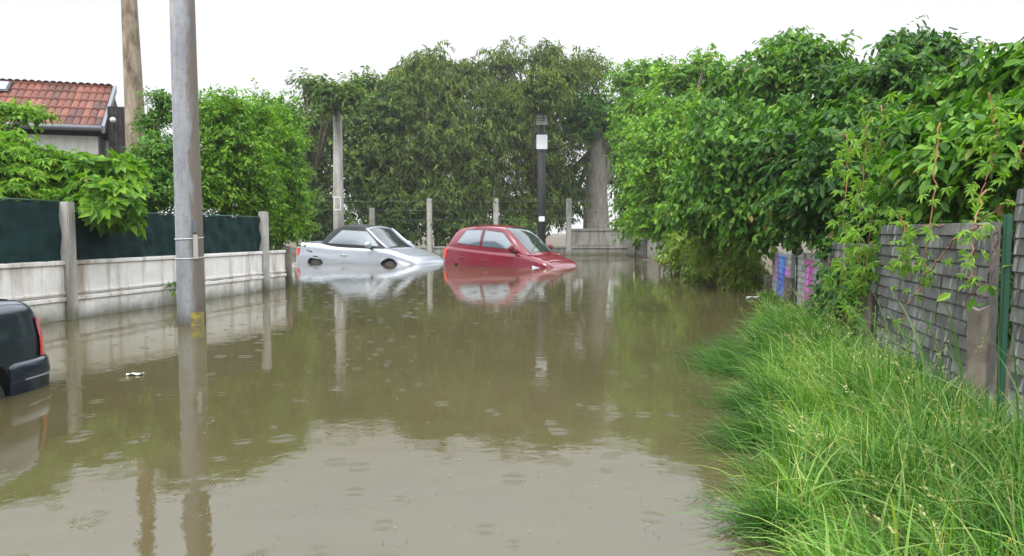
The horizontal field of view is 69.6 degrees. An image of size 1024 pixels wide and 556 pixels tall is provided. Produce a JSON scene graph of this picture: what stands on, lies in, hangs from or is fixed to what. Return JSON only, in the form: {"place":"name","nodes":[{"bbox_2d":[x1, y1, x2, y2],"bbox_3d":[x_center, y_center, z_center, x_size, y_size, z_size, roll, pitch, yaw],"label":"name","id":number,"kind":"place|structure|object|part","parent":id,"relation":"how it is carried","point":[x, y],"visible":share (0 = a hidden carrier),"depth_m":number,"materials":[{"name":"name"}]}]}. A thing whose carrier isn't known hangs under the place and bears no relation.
{"place":"outdoors","nodes":[
{"label":"outdoors","id":0,"kind":"place"},
{"bbox_2d":[0,255,815,555],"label":"water","id":1,"kind":"structure","parent":0,"point":[541,474],"depth_m":4.43,"materials":[{"name":"brown liquid"}]},
{"bbox_2d":[0,299,50,398],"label":"sedan car","id":2,"kind":"object","parent":1,"relation":"in","point":[24,363],"visible":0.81,"depth_m":5.27,"materials":[{"name":"blue paint"}]},
{"bbox_2d":[126,373,143,374],"bbox_3d":[-3.013,0.767,5.884,0.130,0.017,0.035,-1,4,-11],"label":"paper scrap","id":3,"kind":"object","parent":1,"relation":"on","point":[134,373],"visible":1,"depth_m":5.88,"materials":[{"name":"grey paper"}]},
{"bbox_2d":[169,0,205,325],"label":"utility pole","id":4,"kind":"object","parent":1,"relation":"in","point":[190,279],"visible":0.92,"depth_m":8.92,"materials":[{"name":"concrete"}]},
{"bbox_2d":[296,224,442,263],"bbox_3d":[-5.302,-0.829,27.651,5.825,2.372,2.762,2,4,28],"label":"convertible car","id":5,"kind":"object","parent":1,"relation":"on","point":[367,243],"visible":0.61,"depth_m":26.83,"materials":[{"name":"silver paint"}]},
{"bbox_3d":[-5.778,-1.464,26.849,2.316,0.556,0.225,2,4,28],"label":"side window","id":6,"kind":"part","parent":5,"relation":"part of","materials":[{"name":"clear glass"}]},
{"bbox_3d":[-5.607,-0.563,26.560,1.875,0.878,0.087,2,4,28],"label":"door","id":7,"kind":"part","parent":5,"relation":"part of","materials":[{"name":"silver paint"}]},
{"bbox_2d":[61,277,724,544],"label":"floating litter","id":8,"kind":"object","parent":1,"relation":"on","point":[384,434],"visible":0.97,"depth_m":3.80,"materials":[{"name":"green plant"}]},
{"bbox_2d":[443,224,576,267],"bbox_3d":[-0.028,-0.601,25.003,4.750,2.395,2.492,5,6,37],"label":"hatchback car","id":9,"kind":"object","parent":1,"relation":"in","point":[499,245],"visible":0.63,"depth_m":24.35,"materials":[{"name":"red paint"}]},
{"bbox_3d":[-1.505,-0.430,24.869,0.936,0.923,0.076,5,6,37],"label":"door","id":10,"kind":"part","parent":9,"relation":"part of","materials":[{"name":"red paint"}]},
{"bbox_3d":[-1.428,-1.365,24.977,1.031,0.515,0.165,3,5,39],"label":"side window","id":11,"kind":"part","parent":9,"relation":"part of","materials":[{"name":"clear glass"}]},
{"bbox_3d":[-0.397,-1.258,24.186,1.367,0.573,0.154,5,6,37],"label":"side window","id":12,"kind":"part","parent":9,"relation":"part of","materials":[{"name":"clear glass"}]},
{"bbox_3d":[-0.481,-0.319,24.102,1.591,0.875,0.079,5,6,37],"label":"door","id":13,"kind":"part","parent":9,"relation":"part of","materials":[{"name":"red paint"}]},
{"bbox_2d":[0,0,1023,233],"label":"sky","id":14,"kind":"structure","parent":0,"point":[238,42],"materials":[{"name":"white"}]},
{"bbox_2d":[24,234,1023,555],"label":"ground","id":15,"kind":"structure","parent":0,"point":[556,238],"depth_m":6.56,"materials":[{"name":"soil"}]},
{"bbox_2d":[0,97,61,138],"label":"leafy branch tree","id":16,"kind":"object","parent":15,"relation":"on","point":[27,113],"visible":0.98,"depth_m":11.22,"materials":[{"name":"green plant"}]},
{"bbox_2d":[0,124,78,300],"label":"shrub","id":17,"kind":"object","parent":15,"relation":"on","point":[24,173],"visible":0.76,"depth_m":9.80,"materials":[{"name":"green plant"}]},
{"bbox_2d":[0,78,125,158],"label":"house","id":18,"kind":"structure","parent":15,"relation":"on","point":[92,117],"depth_m":20.15,"materials":[{"name":"tile"}]},
{"bbox_2d":[36,147,154,292],"bbox_3d":[-5.934,-0.674,10.270,1.755,2.359,1.889,-1,4,-21],"label":"maple bush","id":19,"kind":"object","parent":15,"relation":"on","point":[108,195],"visible":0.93,"depth_m":9.98,"materials":[{"name":"green plant"}]},
{"bbox_2d":[121,0,145,156],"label":"utility pole","id":20,"kind":"object","parent":15,"relation":"on","point":[132,72],"visible":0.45,"depth_m":15.12,"materials":[{"name":"brown wood"}]},
{"bbox_2d":[0,198,291,323],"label":"panel fence","id":21,"kind":"object","parent":15,"relation":"on","point":[49,249],"visible":0.65,"depth_m":10.31,"materials":[{"name":"grey concrete"}]},
{"bbox_2d":[166,281,176,297],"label":"creeper","id":22,"kind":"object","parent":21,"relation":"attached to","point":[170,285],"visible":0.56,"depth_m":11.44,"materials":[{"name":"green plant"}]},
{"bbox_2d":[119,86,206,286],"bbox_3d":[-6.228,-1.586,12.882,1.593,3.821,2.145,0,4,0],"label":"leafy tree","id":23,"kind":"object","parent":15,"relation":"on","point":[156,155],"visible":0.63,"depth_m":12.74,"materials":[{"name":"green plant"}]},
{"bbox_2d":[165,83,300,280],"bbox_3d":[-5.695,-1.837,14.621,2.581,4.138,2.971,0,4,0],"label":"leafy tree","id":24,"kind":"object","parent":15,"relation":"on","point":[235,181],"visible":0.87,"depth_m":14.34,"materials":[{"name":"green plant"}]},
{"bbox_2d":[240,78,320,273],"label":"leafy tree","id":25,"kind":"object","parent":15,"relation":"on","point":[289,226],"visible":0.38,"depth_m":17.33,"materials":[{"name":"green plant"}]},
{"bbox_2d":[289,207,353,241],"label":"shrub","id":26,"kind":"object","parent":15,"relation":"on","point":[328,232],"visible":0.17,"depth_m":36.47,"materials":[{"name":"green plant"}]},
{"bbox_2d":[283,67,371,239],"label":"broadleaf tree","id":27,"kind":"object","parent":15,"relation":"on","point":[325,100],"visible":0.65,"depth_m":36.36,"materials":[{"name":"green plant"}]},
{"bbox_2d":[333,111,343,230],"bbox_3d":[-7.865,-4.018,33.312,0.517,7.000,0.517,0,4,0],"label":"utility pole","id":28,"kind":"object","parent":15,"relation":"on","point":[338,206],"visible":0.7,"depth_m":33.10,"materials":[{"name":"grey concrete"}]},
{"bbox_2d":[314,65,441,239],"bbox_3d":[-6.932,-6.309,38.473,6.909,10.088,6.235,0,4,0],"label":"broadleaf tree","id":29,"kind":"object","parent":15,"relation":"on","point":[368,120],"visible":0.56,"depth_m":37.27,"materials":[{"name":"green plant"}]},
{"bbox_2d":[353,202,426,245],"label":"shrub","id":30,"kind":"object","parent":15,"relation":"on","point":[404,232],"visible":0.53,"depth_m":36.44,"materials":[{"name":"green plant"}]},
{"bbox_2d":[332,40,537,245],"bbox_3d":[-3.778,-7.009,38.833,12.271,11.602,7.962,0,4,0],"label":"broadleaf tree","id":31,"kind":"object","parent":15,"relation":"on","point":[438,150],"visible":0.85,"depth_m":37.39,"materials":[{"name":"green plant"}]},
{"bbox_2d":[272,198,633,254],"bbox_3d":[-4.013,-2.211,36.019,19.934,3.350,0.246,0,4,0],"label":"panel fence","id":32,"kind":"object","parent":15,"relation":"on","point":[589,242],"visible":0.3,"depth_m":36.01,"materials":[{"name":"grey concrete"}]},
{"bbox_2d":[416,203,492,245],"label":"shrub","id":33,"kind":"object","parent":15,"relation":"on","point":[458,222],"visible":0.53,"depth_m":36.56,"materials":[{"name":"green plant"}]},
{"bbox_2d":[489,209,536,232],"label":"shrub","id":34,"kind":"object","parent":15,"relation":"on","point":[520,222],"visible":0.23,"depth_m":36.59,"materials":[{"name":"green plant"}]},
{"bbox_2d":[464,36,617,237],"bbox_3d":[1.328,-7.133,37.413,9.191,11.757,11.143,0,4,0],"label":"broadleaf tree","id":35,"kind":"object","parent":15,"relation":"on","point":[563,75],"visible":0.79,"depth_m":38.39,"materials":[{"name":"green plant"}]},
{"bbox_2d":[536,112,546,243],"bbox_3d":[1.360,-4.049,33.788,0.500,7.001,0.445,0,4,0],"label":"utility pole","id":36,"kind":"object","parent":15,"relation":"on","point":[541,141],"visible":0.94,"depth_m":33.63,"materials":[{"name":"black metal"}]},
{"bbox_2d":[546,83,624,231],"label":"old tree","id":37,"kind":"object","parent":15,"relation":"on","point":[588,115],"visible":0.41,"depth_m":39.79,"materials":[{"name":"green plant"}]},
{"bbox_2d":[600,54,674,249],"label":"overhanging tree","id":38,"kind":"object","parent":15,"relation":"on","point":[633,81],"visible":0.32,"depth_m":32.35,"materials":[{"name":"green plant"}]},
{"bbox_2d":[628,235,664,259],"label":"wall","id":39,"kind":"structure","parent":15,"relation":"on","point":[644,251],"depth_m":31.22,"materials":[{"name":"concrete"}]},
{"bbox_2d":[614,42,727,254],"bbox_3d":[4.968,-3.839,21.947,3.723,7.192,6.099,1,4,15],"label":"overhanging tree","id":40,"kind":"object","parent":15,"relation":"on","point":[684,85],"visible":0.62,"depth_m":21.95,"materials":[{"name":"green plant"}]},
{"bbox_2d":[651,229,726,282],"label":"bank shrub","id":41,"kind":"object","parent":15,"relation":"on","point":[671,253],"visible":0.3,"depth_m":18.39,"materials":[{"name":"green plant"}]},
{"bbox_2d":[674,222,772,291],"bbox_3d":[4.491,-0.238,15.298,1.924,2.070,3.128,0,4,0],"label":"bank shrub","id":42,"kind":"object","parent":15,"relation":"on","point":[741,270],"visible":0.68,"depth_m":14.86,"materials":[{"name":"green plant"}]},
{"bbox_2d":[650,24,866,264],"bbox_3d":[4.830,-2.512,14.312,3.979,5.626,4.850,0,4,0],"label":"overhanging tree","id":43,"kind":"object","parent":15,"relation":"on","point":[715,187],"visible":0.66,"depth_m":13.91,"materials":[{"name":"green plant"}]},
{"bbox_2d":[655,296,867,555],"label":"clump grass","id":44,"kind":"structure","parent":15,"relation":"on","point":[722,353],"depth_m":4.57,"materials":[{"name":"green plant"}]},
{"bbox_2d":[636,293,1023,555],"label":"long grass","id":45,"kind":"structure","parent":15,"relation":"on","point":[895,525],"depth_m":3.16,"materials":[{"name":"green plant"}]},
{"bbox_2d":[739,14,993,280],"bbox_3d":[4.755,-1.711,10.296,2.982,4.398,4.636,3,5,41],"label":"overhanging tree","id":46,"kind":"object","parent":15,"relation":"on","point":[803,158],"visible":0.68,"depth_m":9.91,"materials":[{"name":"green plant"}]},
{"bbox_2d":[865,306,879,349],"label":"weed","id":47,"kind":"object","parent":15,"relation":"on","point":[874,333],"visible":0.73,"depth_m":6.24,"materials":[{"name":"green plant"}]},
{"bbox_2d":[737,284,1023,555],"bbox_3d":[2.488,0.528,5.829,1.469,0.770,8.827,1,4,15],"label":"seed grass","id":48,"kind":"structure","parent":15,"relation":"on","point":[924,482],"depth_m":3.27,"materials":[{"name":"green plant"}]},
{"bbox_2d":[763,189,1023,423],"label":"block wall","id":49,"kind":"structure","parent":15,"relation":"on","point":[982,319],"depth_m":5.03,"materials":[{"name":"concrete"}]},
{"bbox_2d":[803,245,871,336],"bbox_3d":[3.574,0.239,7.983,0.754,1.229,1.818,0,4,0],"label":"ivy","id":50,"kind":"object","parent":49,"relation":"attached to","point":[830,297],"visible":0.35,"depth_m":7.93,"materials":[{"name":"green plant"}]},
{"bbox_2d":[832,105,880,333],"bbox_3d":[3.204,-0.560,6.816,0.400,2.109,0.593,3,5,37],"label":"hanging vine","id":51,"kind":"object","parent":49,"relation":"hanging from","point":[852,230],"visible":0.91,"depth_m":6.85,"materials":[{"name":"green plant"}]},
{"bbox_2d":[883,206,919,294],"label":"hanging vine","id":52,"kind":"object","parent":49,"relation":"hanging from","point":[907,237],"visible":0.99,"depth_m":5.73,"materials":[{"name":"green plant"}]},
{"bbox_2d":[908,122,953,289],"bbox_3d":[2.894,-0.499,5.061,0.411,1.166,0.238,-3,5,-39],"label":"hanging vine","id":53,"kind":"object","parent":49,"relation":"hanging from","point":[933,203],"visible":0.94,"depth_m":5.03,"materials":[{"name":"green plant"}]},
{"bbox_2d":[892,224,990,334],"bbox_3d":[2.820,0.040,4.789,0.149,0.778,0.733,-1,4,-16],"label":"hanging vine","id":54,"kind":"object","parent":49,"relation":"hanging from","point":[930,277],"visible":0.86,"depth_m":4.93,"materials":[{"name":"green plant"}]},
{"bbox_2d":[910,199,1016,236],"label":"hanging vine","id":55,"kind":"object","parent":49,"relation":"attached to","point":[986,216],"visible":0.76,"depth_m":4.55,"materials":[{"name":"green plant"}]},
{"bbox_2d":[943,182,995,290],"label":"hanging vine","id":56,"kind":"object","parent":49,"relation":"hanging from","point":[971,280],"visible":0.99,"depth_m":4.26,"materials":[{"name":"green plant"}]},
{"bbox_2d":[936,227,1009,311],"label":"dry vine","id":57,"kind":"object","parent":49,"relation":"attached to","point":[971,302],"visible":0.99,"depth_m":4.21,"materials":[{"name":"green plant"}]},
{"bbox_2d":[960,228,998,312],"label":"dry vine","id":58,"kind":"object","parent":49,"relation":"attached to","point":[990,256],"visible":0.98,"depth_m":4.21,"materials":[{"name":"brown plant"}]},
{"bbox_2d":[996,113,1023,181],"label":"hanging vine","id":59,"kind":"object","parent":49,"relation":"attached to","point":[1020,119],"visible":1,"depth_m":4.46,"materials":[{"name":"green plant"}]},
{"bbox_2d":[897,334,913,367],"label":"weed","id":60,"kind":"object","parent":15,"relation":"on","point":[907,351],"visible":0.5,"depth_m":5.35,"materials":[{"name":"green plant"}]},
{"bbox_2d":[801,285,1023,439],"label":"reed grass","id":61,"kind":"structure","parent":15,"relation":"on","point":[960,371],"depth_m":4.38,"materials":[{"name":"green plant"}]},
{"bbox_2d":[851,37,1023,275],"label":"overhanging tree","id":62,"kind":"object","parent":15,"relation":"on","point":[954,100],"visible":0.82,"depth_m":5.95,"materials":[{"name":"green plant"}]},
{"bbox_2d":[820,134,863,296],"bbox_3d":[3.230,-0.628,7.178,0.385,1.641,0.551,0,4,0],"label":"hanging vine","id":63,"kind":"object","parent":62,"relation":"hanging from","point":[843,173],"visible":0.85,"depth_m":7.23,"materials":[{"name":"green plant"}]},
{"bbox_2d":[847,91,897,301],"bbox_3d":[3.320,-0.730,6.783,0.454,1.930,0.405,0,4,0],"label":"hanging vine","id":64,"kind":"object","parent":62,"relation":"hanging from","point":[880,222],"visible":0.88,"depth_m":6.74,"materials":[{"name":"green plant"}]},
{"bbox_2d":[964,90,1016,197],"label":"hanging vine","id":65,"kind":"object","parent":62,"relation":"hanging from","point":[997,145],"visible":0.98,"depth_m":4.93,"materials":[{"name":"green plant"}]},
{"bbox_2d":[940,218,1013,347],"bbox_3d":[5.038,0.049,7.367,2.522,1.786,3.440,1,4,20],"label":"fence post","id":66,"kind":"object","parent":15,"relation":"on","point":[1010,295],"visible":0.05,"depth_m":6.73,"materials":[{"name":"green metal"}]},
{"bbox_2d":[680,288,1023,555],"bbox_3d":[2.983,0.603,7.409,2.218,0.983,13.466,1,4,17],"label":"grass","id":67,"kind":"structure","parent":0,"point":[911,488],"depth_m":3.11,"materials":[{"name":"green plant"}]}
]}

